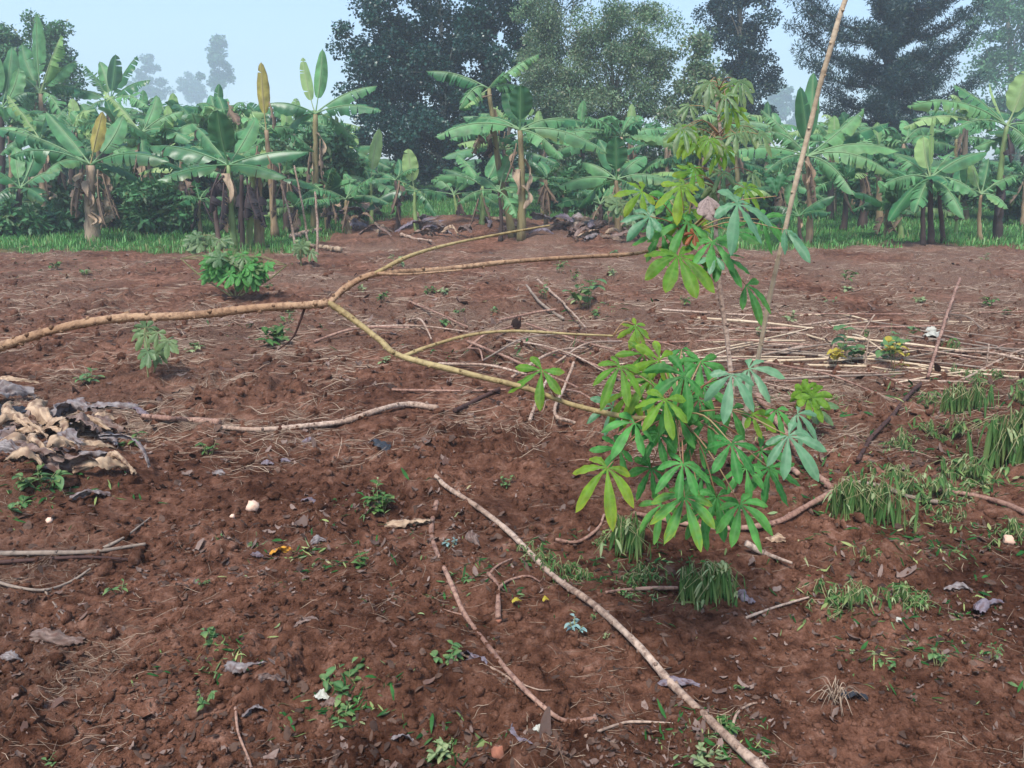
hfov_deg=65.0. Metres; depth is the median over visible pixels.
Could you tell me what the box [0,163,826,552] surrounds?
cassava plant
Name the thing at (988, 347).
twig
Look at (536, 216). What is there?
dead banana leaf
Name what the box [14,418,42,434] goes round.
banana sheath
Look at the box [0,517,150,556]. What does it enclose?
stick
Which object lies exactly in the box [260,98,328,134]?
banana plant
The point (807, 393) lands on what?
cassava seedling
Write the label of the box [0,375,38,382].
dead banana leaf
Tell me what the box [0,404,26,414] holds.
dead banana leaf
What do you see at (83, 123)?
banana plant
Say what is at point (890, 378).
stick
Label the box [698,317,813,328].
stick
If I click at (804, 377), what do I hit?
stick
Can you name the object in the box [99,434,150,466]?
stick
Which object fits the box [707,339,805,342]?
stick
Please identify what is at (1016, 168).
banana plant
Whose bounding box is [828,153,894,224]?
banana plant
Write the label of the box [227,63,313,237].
banana plant
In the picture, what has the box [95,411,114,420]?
dead banana leaf
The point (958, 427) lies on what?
wilted weed
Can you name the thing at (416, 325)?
stick
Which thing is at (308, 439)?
dead leaf
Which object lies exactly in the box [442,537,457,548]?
weed
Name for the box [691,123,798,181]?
banana plant
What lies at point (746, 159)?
banana plant
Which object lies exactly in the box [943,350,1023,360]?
stick
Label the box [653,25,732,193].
tree
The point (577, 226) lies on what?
dead banana leaf
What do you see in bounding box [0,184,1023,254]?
grass
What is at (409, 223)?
dead banana leaf
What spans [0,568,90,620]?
stick
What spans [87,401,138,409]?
dead banana leaf
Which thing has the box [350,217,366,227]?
dead banana leaf
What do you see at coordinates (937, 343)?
stick
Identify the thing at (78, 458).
dead banana leaf
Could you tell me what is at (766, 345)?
stick
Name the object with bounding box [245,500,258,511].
pebble
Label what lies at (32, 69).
banana plant
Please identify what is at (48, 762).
weed
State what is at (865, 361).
twig
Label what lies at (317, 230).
stake
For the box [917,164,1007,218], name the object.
bush
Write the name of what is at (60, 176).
banana plant
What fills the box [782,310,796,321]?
weed
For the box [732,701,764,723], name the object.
stick
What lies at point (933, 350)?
stick
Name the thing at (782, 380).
stick
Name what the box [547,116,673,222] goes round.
banana plant
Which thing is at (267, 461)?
dead leaf
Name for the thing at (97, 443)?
banana sheath
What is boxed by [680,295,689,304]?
weed
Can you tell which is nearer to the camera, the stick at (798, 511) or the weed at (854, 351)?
the stick at (798, 511)
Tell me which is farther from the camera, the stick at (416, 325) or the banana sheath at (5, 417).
the stick at (416, 325)
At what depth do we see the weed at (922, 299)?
9.31 m
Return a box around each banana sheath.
[0,412,28,426]
[0,432,26,440]
[1,401,38,428]
[4,446,44,465]
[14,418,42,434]
[25,398,53,424]
[26,433,55,458]
[41,434,74,453]
[45,416,69,431]
[71,456,128,473]
[80,415,111,431]
[81,440,116,449]
[105,450,136,473]
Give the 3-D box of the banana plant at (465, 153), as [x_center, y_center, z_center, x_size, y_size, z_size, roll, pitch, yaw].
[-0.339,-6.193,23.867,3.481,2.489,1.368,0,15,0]
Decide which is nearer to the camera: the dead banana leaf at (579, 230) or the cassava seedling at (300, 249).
the cassava seedling at (300, 249)
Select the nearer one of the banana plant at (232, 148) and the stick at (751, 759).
the stick at (751, 759)
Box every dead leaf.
[0,650,23,661]
[29,627,86,645]
[212,469,226,474]
[223,661,263,673]
[241,704,267,716]
[251,551,263,556]
[258,672,289,685]
[261,459,273,464]
[280,458,290,461]
[294,616,318,626]
[301,497,315,503]
[302,437,310,442]
[309,534,326,544]
[319,691,351,706]
[384,518,430,528]
[391,734,413,742]
[462,650,486,664]
[465,530,479,545]
[509,723,533,743]
[658,676,699,686]
[735,589,755,603]
[765,532,785,542]
[841,689,867,700]
[922,331,939,336]
[944,581,972,590]
[973,598,1003,614]
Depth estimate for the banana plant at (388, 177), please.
18.47 m
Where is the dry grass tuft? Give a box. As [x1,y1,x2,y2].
[807,676,868,715]
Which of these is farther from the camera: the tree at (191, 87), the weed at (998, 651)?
the tree at (191, 87)
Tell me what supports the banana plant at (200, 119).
on the ground at (564, 447)
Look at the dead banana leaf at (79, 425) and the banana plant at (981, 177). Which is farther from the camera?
the banana plant at (981, 177)
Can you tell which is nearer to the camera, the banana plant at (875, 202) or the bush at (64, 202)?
the banana plant at (875, 202)
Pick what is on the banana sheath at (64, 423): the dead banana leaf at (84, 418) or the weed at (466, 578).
the dead banana leaf at (84, 418)
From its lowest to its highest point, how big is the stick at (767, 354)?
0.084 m
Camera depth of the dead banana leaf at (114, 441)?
4.41 m
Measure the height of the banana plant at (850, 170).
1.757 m
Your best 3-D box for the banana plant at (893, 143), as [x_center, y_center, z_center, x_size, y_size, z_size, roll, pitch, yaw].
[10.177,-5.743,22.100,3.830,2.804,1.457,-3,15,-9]
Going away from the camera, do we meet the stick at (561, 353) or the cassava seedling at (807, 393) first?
the cassava seedling at (807, 393)
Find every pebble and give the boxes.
[45,517,52,522]
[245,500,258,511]
[924,326,935,332]
[1003,535,1015,545]
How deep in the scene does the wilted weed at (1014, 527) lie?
3.33 m
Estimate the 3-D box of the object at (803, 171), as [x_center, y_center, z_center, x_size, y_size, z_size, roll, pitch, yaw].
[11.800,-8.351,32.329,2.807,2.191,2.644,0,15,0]
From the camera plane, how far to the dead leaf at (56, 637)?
2.63 m
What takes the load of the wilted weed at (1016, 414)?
on the ground at (564, 447)
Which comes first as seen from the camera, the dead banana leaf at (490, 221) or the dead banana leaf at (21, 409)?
the dead banana leaf at (21, 409)
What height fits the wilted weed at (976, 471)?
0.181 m
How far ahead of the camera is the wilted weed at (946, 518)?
3.53 m
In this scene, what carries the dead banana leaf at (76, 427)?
on the dead banana leaf at (55, 428)
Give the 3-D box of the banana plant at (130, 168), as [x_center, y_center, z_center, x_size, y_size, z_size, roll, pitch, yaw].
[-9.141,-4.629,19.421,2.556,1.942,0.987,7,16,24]
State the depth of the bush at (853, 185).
24.07 m
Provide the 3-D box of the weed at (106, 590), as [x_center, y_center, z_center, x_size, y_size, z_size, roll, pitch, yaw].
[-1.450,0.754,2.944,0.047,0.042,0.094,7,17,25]
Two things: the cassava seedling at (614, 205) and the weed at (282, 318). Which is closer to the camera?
the weed at (282, 318)
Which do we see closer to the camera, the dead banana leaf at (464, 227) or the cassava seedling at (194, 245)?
the cassava seedling at (194, 245)
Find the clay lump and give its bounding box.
[491,744,503,758]
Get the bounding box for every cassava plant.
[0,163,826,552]
[662,77,776,416]
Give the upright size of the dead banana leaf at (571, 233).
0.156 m
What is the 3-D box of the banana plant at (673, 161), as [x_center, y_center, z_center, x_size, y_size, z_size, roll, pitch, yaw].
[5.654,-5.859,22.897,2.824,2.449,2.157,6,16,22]
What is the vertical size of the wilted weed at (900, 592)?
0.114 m
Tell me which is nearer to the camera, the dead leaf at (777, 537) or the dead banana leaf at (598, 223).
the dead leaf at (777, 537)
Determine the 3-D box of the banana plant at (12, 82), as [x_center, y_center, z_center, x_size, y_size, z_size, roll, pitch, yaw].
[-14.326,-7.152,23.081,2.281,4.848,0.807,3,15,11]
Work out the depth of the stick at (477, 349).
6.52 m
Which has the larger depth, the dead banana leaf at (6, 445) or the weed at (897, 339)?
the weed at (897, 339)
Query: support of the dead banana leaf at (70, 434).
on the dead banana leaf
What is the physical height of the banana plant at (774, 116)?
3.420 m
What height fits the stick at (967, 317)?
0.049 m
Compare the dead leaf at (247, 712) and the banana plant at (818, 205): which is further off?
the banana plant at (818, 205)
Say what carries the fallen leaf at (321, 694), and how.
on the ground at (564, 447)
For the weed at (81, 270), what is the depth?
11.58 m
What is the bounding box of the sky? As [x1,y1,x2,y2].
[0,0,1023,159]
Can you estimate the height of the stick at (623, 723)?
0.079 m
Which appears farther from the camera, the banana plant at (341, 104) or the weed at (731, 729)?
the banana plant at (341, 104)
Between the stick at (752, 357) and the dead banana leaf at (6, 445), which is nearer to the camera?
the dead banana leaf at (6, 445)
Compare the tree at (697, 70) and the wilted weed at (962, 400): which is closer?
the wilted weed at (962, 400)
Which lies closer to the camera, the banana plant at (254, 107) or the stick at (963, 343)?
the stick at (963, 343)
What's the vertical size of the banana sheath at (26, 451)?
0.107 m
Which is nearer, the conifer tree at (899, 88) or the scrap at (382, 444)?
the scrap at (382, 444)
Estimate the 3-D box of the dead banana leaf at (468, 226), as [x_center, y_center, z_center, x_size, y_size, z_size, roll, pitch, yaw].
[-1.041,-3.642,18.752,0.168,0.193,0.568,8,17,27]
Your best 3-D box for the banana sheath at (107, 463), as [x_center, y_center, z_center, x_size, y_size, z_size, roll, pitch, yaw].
[-1.970,0.385,3.846,0.247,0.090,0.093,-11,19,-36]
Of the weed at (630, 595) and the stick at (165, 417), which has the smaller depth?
the weed at (630, 595)
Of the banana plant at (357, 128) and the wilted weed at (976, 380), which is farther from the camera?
the banana plant at (357, 128)
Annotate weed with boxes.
[7,495,31,512]
[11,464,72,489]
[41,751,55,766]
[48,261,61,268]
[74,367,104,383]
[78,269,89,274]
[102,579,127,595]
[118,430,147,445]
[184,343,200,352]
[195,440,219,454]
[195,579,209,585]
[197,689,216,710]
[200,626,217,645]
[256,323,290,345]
[279,312,292,322]
[319,657,363,706]
[330,701,355,727]
[351,551,368,568]
[360,479,395,513]
[376,291,389,300]
[377,356,390,363]
[388,254,403,266]
[424,286,435,293]
[426,737,450,763]
[430,640,463,664]
[437,287,447,293]
[439,319,448,325]
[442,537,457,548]
[463,573,474,582]
[500,473,515,488]
[516,540,556,563]
[535,280,548,298]
[540,554,593,582]
[553,260,569,271]
[562,278,606,307]
[564,613,586,632]
[570,269,580,279]
[592,307,599,315]
[592,532,614,545]
[594,511,663,562]
[606,266,616,275]
[618,560,673,588]
[620,593,633,597]
[673,559,744,610]
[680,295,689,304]
[690,742,727,767]
[719,715,740,734]
[733,684,744,688]
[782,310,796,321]
[806,574,881,623]
[809,394,839,401]
[823,468,918,532]
[825,477,885,527]
[827,342,845,363]
[831,324,865,363]
[841,269,858,275]
[845,545,882,562]
[861,329,868,337]
[862,462,914,478]
[872,581,940,615]
[875,323,920,360]
[877,658,895,672]
[878,425,917,451]
[880,336,909,370]
[885,468,982,512]
[901,520,920,529]
[908,412,997,448]
[911,296,927,302]
[916,390,941,405]
[925,453,1009,493]
[927,504,966,523]
[928,647,950,667]
[932,381,998,417]
[940,338,963,352]
[949,363,988,378]
[965,371,994,390]
[966,405,1023,471]
[982,297,999,305]
[982,517,1023,550]
[983,413,1017,428]
[987,643,1003,660]
[988,368,1010,379]
[1008,378,1023,404]
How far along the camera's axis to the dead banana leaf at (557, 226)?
17.53 m
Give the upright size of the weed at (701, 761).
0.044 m
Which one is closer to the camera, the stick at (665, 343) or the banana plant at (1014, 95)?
the stick at (665, 343)
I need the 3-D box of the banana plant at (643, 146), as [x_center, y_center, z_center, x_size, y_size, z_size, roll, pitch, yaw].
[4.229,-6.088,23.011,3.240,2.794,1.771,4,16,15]
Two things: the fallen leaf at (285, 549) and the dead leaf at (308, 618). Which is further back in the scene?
the fallen leaf at (285, 549)
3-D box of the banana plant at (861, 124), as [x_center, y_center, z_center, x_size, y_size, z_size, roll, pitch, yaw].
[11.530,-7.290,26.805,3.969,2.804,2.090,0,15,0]
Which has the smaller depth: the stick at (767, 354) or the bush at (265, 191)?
the stick at (767, 354)
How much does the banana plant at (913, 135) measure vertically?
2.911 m
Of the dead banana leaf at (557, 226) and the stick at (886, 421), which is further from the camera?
the dead banana leaf at (557, 226)
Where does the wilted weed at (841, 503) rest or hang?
on the ground at (564, 447)
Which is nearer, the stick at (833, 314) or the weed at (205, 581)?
the weed at (205, 581)
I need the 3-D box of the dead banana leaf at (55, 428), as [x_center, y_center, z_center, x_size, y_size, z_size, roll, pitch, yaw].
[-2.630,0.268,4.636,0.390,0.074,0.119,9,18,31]
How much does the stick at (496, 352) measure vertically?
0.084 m
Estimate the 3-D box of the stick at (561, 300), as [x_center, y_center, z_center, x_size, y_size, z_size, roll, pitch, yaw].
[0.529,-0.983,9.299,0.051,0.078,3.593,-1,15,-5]
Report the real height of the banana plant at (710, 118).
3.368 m
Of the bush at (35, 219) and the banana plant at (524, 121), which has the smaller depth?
the bush at (35, 219)
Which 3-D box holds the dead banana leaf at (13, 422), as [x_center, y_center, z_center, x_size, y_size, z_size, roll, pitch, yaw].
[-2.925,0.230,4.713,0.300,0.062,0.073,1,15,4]
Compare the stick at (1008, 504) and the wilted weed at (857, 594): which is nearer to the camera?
the wilted weed at (857, 594)
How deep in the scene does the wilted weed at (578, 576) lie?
3.10 m
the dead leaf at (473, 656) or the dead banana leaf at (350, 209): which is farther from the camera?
the dead banana leaf at (350, 209)
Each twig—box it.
[826,344,834,367]
[855,314,874,340]
[864,331,870,363]
[985,344,989,365]
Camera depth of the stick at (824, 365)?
6.28 m
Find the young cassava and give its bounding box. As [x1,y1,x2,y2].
[180,247,286,295]
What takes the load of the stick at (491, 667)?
on the ground at (564, 447)
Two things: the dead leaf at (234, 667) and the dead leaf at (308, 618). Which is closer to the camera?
the dead leaf at (234, 667)
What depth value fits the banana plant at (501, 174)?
16.89 m
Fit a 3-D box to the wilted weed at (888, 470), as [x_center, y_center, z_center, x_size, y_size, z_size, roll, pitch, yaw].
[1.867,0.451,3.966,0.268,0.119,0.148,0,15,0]
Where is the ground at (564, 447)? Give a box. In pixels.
[0,159,1023,767]
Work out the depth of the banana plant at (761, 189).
20.46 m
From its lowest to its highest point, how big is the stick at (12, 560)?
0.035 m
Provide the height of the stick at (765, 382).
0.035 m
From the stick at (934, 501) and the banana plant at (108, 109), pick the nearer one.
the stick at (934, 501)
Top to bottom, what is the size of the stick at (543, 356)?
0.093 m
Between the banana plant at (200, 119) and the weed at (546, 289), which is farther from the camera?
the banana plant at (200, 119)
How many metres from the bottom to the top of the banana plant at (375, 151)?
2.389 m
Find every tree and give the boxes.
[0,9,88,137]
[126,53,175,100]
[176,71,207,104]
[195,33,235,92]
[325,0,560,195]
[507,0,691,182]
[511,0,597,176]
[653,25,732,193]
[691,0,786,159]
[762,81,797,129]
[781,0,992,168]
[947,0,1023,160]
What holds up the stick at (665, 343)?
on the ground at (564, 447)
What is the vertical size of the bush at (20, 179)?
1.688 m
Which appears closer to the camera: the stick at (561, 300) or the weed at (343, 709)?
the weed at (343, 709)
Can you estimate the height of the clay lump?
0.041 m
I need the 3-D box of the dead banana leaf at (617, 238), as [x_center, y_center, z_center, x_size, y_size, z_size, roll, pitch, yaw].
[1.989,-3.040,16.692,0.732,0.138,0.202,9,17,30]
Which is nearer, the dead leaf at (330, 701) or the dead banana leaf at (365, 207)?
the dead leaf at (330, 701)
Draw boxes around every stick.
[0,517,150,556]
[0,555,127,563]
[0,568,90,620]
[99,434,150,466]
[141,414,221,424]
[220,401,438,431]
[234,706,251,767]
[289,227,321,238]
[309,243,342,251]
[313,326,409,342]
[351,324,467,331]
[392,388,505,391]
[399,233,431,241]
[409,301,467,327]
[409,317,431,339]
[429,500,596,722]
[434,474,768,767]
[438,362,526,374]
[452,387,500,412]
[460,652,550,690]
[467,340,578,388]
[467,347,483,360]
[468,326,512,346]
[483,334,555,360]
[486,558,539,619]
[497,308,555,320]
[504,338,603,370]
[511,336,645,388]
[511,347,585,377]
[525,284,564,319]
[526,323,619,351]
[528,373,550,420]
[537,279,585,326]
[553,361,575,424]
[555,340,621,363]
[555,514,604,543]
[565,389,607,410]
[574,219,608,224]
[584,720,672,737]
[605,586,678,593]
[619,356,804,363]
[628,340,702,355]
[633,489,832,530]
[660,321,836,357]
[661,339,824,347]
[662,308,775,316]
[666,358,776,363]
[671,379,822,386]
[674,327,816,333]
[691,324,748,327]
[695,342,765,363]
[697,365,794,390]
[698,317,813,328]
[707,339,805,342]
[708,353,896,401]
[731,347,862,355]
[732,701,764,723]
[733,325,941,329]
[744,540,792,563]
[745,596,809,618]
[746,345,788,348]
[747,311,1023,314]
[749,318,848,333]
[752,441,800,475]
[754,345,825,355]
[754,393,833,489]
[755,339,944,355]
[764,357,969,370]
[767,373,904,379]
[768,343,1018,363]
[776,351,1006,369]
[790,368,922,373]
[799,314,867,319]
[799,352,970,377]
[806,334,960,375]
[808,364,1020,378]
[824,350,916,362]
[828,320,972,326]
[841,336,1023,357]
[841,478,937,503]
[845,333,889,357]
[856,382,921,460]
[863,320,1023,340]
[865,369,907,387]
[870,347,1021,363]
[880,342,970,359]
[882,369,1023,384]
[884,331,1023,353]
[885,379,993,382]
[913,328,1023,351]
[926,278,960,377]
[933,487,1023,513]
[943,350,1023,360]
[949,313,981,329]
[956,348,1023,383]
[989,342,1023,357]
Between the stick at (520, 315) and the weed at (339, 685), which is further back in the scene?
the stick at (520, 315)
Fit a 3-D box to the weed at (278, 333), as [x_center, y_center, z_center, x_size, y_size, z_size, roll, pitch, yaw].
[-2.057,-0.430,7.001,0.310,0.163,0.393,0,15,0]
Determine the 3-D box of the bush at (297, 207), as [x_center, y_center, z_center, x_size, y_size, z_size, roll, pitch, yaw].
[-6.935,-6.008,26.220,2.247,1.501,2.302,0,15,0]
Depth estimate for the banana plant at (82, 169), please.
27.99 m
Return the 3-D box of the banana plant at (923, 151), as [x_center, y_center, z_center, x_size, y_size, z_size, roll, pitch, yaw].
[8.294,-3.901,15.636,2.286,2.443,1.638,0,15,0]
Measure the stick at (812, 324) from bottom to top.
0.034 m
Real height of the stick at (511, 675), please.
0.098 m
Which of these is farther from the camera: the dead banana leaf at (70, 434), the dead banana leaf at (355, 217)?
the dead banana leaf at (355, 217)
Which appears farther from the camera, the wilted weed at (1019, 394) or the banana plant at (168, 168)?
the banana plant at (168, 168)
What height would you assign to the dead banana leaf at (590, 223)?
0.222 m
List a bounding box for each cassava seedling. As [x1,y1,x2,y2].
[131,321,178,376]
[182,230,233,254]
[292,238,319,265]
[604,192,655,229]
[790,379,838,431]
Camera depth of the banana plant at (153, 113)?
18.64 m
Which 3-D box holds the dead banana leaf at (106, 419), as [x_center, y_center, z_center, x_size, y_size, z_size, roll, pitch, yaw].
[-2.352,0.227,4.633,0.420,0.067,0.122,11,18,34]
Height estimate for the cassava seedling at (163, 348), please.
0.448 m
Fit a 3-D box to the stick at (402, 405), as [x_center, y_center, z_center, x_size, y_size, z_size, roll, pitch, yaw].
[-1.118,0.211,5.002,1.338,0.090,0.257,-7,17,-26]
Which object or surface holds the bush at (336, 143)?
on the ground at (564, 447)
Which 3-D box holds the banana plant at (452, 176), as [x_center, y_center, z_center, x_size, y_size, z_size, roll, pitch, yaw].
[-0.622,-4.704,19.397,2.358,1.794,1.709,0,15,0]
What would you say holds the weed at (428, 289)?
on the ground at (564, 447)
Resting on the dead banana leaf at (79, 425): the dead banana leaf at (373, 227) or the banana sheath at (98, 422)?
the banana sheath at (98, 422)
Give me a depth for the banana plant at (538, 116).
23.84 m
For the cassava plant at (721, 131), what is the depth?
4.45 m
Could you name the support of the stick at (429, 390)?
on the ground at (564, 447)
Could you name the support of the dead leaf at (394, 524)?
on the ground at (564, 447)
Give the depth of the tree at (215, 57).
238.27 m
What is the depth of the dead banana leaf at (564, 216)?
17.26 m
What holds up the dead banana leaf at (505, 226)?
on the ground at (564, 447)
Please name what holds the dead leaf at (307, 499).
on the ground at (564, 447)
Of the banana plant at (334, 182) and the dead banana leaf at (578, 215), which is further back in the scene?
the dead banana leaf at (578, 215)
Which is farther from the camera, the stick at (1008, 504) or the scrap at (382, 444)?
the scrap at (382, 444)
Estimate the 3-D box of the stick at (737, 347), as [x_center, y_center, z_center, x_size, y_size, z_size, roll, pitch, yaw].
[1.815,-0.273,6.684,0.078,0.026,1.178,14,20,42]
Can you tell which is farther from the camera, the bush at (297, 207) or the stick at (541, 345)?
the bush at (297, 207)
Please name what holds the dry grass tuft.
on the ground at (564, 447)
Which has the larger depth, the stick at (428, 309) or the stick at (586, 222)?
the stick at (586, 222)
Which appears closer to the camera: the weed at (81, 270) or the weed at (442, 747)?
the weed at (442, 747)
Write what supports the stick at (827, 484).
on the ground at (564, 447)
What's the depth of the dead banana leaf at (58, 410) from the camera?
4.93 m
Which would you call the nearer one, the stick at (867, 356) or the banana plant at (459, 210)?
the stick at (867, 356)
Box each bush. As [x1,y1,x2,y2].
[0,195,79,238]
[5,154,8,174]
[5,172,27,197]
[10,170,85,228]
[23,158,68,182]
[80,167,147,229]
[115,169,204,233]
[145,163,248,217]
[148,162,178,178]
[232,171,245,185]
[233,172,307,214]
[265,188,326,212]
[270,115,369,217]
[340,162,419,199]
[449,160,479,190]
[450,163,526,192]
[513,161,550,189]
[535,155,623,215]
[569,179,636,216]
[627,172,703,228]
[698,165,734,193]
[719,173,801,225]
[731,155,792,186]
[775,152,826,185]
[796,177,850,205]
[834,173,926,215]
[912,169,971,209]
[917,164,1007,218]
[974,158,1019,184]
[982,201,1005,209]
[985,164,1023,223]
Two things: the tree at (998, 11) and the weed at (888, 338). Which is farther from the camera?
the tree at (998, 11)
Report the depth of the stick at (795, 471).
3.94 m
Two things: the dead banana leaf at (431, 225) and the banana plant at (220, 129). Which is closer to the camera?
the banana plant at (220, 129)
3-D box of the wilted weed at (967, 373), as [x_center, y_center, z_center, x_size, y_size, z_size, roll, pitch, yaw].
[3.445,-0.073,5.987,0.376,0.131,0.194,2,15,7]
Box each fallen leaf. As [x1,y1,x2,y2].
[269,546,291,554]
[313,688,329,699]
[532,724,539,731]
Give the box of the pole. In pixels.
[731,0,847,491]
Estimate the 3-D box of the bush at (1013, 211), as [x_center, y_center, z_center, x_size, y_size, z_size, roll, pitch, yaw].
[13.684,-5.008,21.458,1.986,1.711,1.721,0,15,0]
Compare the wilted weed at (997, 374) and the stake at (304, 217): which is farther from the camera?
the stake at (304, 217)
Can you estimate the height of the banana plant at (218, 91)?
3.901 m
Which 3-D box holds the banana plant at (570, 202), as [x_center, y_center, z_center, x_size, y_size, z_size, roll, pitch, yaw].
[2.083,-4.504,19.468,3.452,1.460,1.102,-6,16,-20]
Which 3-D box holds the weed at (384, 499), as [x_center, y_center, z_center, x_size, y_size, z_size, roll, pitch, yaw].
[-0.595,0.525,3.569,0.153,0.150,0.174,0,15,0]
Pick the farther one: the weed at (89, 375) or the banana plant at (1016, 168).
the banana plant at (1016, 168)
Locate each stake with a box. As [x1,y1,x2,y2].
[280,184,295,246]
[293,165,308,240]
[314,192,318,257]
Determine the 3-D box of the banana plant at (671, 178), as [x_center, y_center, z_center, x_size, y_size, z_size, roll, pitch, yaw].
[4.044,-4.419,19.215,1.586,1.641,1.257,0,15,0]
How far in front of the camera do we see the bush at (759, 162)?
28.70 m
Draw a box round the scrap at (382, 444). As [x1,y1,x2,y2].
[369,439,390,450]
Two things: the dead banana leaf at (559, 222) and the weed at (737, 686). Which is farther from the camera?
the dead banana leaf at (559, 222)
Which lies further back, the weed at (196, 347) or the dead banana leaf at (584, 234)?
the dead banana leaf at (584, 234)
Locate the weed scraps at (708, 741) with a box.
[0,255,1023,767]
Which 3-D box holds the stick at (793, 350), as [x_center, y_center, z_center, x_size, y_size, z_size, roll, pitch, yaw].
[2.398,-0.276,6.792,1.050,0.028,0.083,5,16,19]
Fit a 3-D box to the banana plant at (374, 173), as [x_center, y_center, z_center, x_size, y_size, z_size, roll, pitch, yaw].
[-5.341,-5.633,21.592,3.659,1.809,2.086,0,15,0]
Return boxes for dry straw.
[0,243,1023,767]
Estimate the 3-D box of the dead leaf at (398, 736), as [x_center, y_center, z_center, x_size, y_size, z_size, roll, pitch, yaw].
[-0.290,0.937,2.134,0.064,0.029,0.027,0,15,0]
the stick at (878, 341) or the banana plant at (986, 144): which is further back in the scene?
the banana plant at (986, 144)
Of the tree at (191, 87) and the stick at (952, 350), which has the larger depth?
the tree at (191, 87)
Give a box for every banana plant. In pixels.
[0,13,85,125]
[0,47,34,207]
[0,95,75,206]
[0,106,44,197]
[0,111,168,243]
[0,143,59,233]
[6,109,109,184]
[48,148,100,199]
[49,133,91,181]
[52,98,128,174]
[52,109,147,176]
[61,139,127,168]
[71,54,150,156]
[75,99,150,162]
[83,163,130,231]
[88,133,176,171]
[95,152,161,172]
[103,91,190,223]
[105,90,165,179]
[109,105,223,177]
[130,93,190,173]
[138,159,221,218]
[145,104,227,219]
[148,110,307,249]
[152,136,246,227]
[170,107,279,176]
[174,96,272,217]
[178,182,236,234]
[179,131,266,222]
[196,84,252,171]
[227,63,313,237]
[231,102,280,124]
[242,114,327,213]
[244,141,376,207]
[244,159,325,230]
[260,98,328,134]
[264,191,318,233]
[269,48,380,228]
[283,168,369,231]
[292,111,359,138]
[307,134,390,196]
[309,173,388,233]
[342,128,406,224]
[366,149,447,230]
[368,159,425,230]
[408,167,501,214]
[426,54,538,237]
[434,85,605,240]
[434,154,535,224]
[443,132,559,214]
[449,106,536,182]
[456,150,529,241]
[506,111,581,213]
[507,161,570,223]
[538,176,588,221]
[544,168,655,219]
[546,100,632,160]
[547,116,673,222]
[558,136,669,231]
[586,155,682,218]
[590,104,662,178]
[622,199,692,226]
[625,118,713,176]
[646,133,753,169]
[658,144,765,187]
[661,144,745,164]
[662,164,713,211]
[671,103,771,188]
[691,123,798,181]
[719,175,772,227]
[727,72,898,244]
[733,101,800,169]
[733,157,822,231]
[766,183,834,242]
[782,112,871,212]
[787,116,883,219]
[812,158,866,230]
[814,153,924,227]
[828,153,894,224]
[839,122,933,222]
[843,123,906,204]
[851,173,954,238]
[854,181,913,238]
[860,120,954,216]
[882,118,986,245]
[903,95,1009,219]
[903,155,1018,233]
[907,71,1023,239]
[921,124,999,179]
[935,109,995,154]
[950,158,1017,242]
[972,120,1023,166]
[990,155,1023,226]
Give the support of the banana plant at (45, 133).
on the ground at (564, 447)
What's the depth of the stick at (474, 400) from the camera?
5.36 m
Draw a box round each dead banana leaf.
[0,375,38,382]
[0,379,35,397]
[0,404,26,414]
[0,425,71,469]
[0,439,18,452]
[2,420,39,427]
[16,425,48,439]
[18,443,64,461]
[35,454,73,472]
[39,447,64,457]
[40,402,70,425]
[43,426,82,433]
[53,401,89,408]
[54,422,80,431]
[57,427,82,447]
[58,414,88,435]
[62,397,92,413]
[64,454,98,463]
[65,412,102,432]
[69,489,109,499]
[79,450,107,456]
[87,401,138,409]
[90,413,129,432]
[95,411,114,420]
[99,431,117,447]
[127,401,147,413]
[338,206,366,216]
[341,205,374,211]
[348,214,364,222]
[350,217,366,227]
[357,212,372,219]
[358,224,391,236]
[374,222,392,234]
[394,220,420,232]
[410,214,431,221]
[411,228,432,236]
[423,224,437,228]
[424,220,445,228]
[433,226,452,235]
[440,225,458,234]
[457,225,471,232]
[458,224,471,231]
[474,217,492,226]
[486,216,505,220]
[496,222,527,229]
[529,211,558,220]
[529,227,553,233]
[546,221,570,228]
[548,213,572,221]
[549,223,568,230]
[564,231,582,238]
[568,212,582,220]
[568,222,593,232]
[572,217,586,222]
[574,226,591,236]
[575,229,599,239]
[583,231,600,240]
[587,219,594,227]
[593,220,606,228]
[596,234,622,241]
[605,227,624,236]
[611,230,640,237]
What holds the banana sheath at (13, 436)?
on the ground at (564, 447)
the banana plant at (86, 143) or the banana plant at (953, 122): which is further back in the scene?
the banana plant at (953, 122)
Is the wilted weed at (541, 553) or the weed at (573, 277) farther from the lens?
the weed at (573, 277)
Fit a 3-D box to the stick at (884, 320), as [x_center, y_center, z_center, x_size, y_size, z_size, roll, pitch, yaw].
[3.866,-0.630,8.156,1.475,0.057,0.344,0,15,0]
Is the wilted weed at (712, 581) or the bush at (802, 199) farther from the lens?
the bush at (802, 199)
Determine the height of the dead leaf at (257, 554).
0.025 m
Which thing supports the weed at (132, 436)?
on the ground at (564, 447)
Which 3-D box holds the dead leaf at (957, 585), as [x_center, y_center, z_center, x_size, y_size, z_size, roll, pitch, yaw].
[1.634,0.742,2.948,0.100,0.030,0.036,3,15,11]
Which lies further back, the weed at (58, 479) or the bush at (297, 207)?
the bush at (297, 207)
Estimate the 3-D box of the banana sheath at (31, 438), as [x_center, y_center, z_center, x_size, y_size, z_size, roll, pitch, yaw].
[-2.288,0.294,3.877,0.059,0.095,0.370,-15,21,-43]

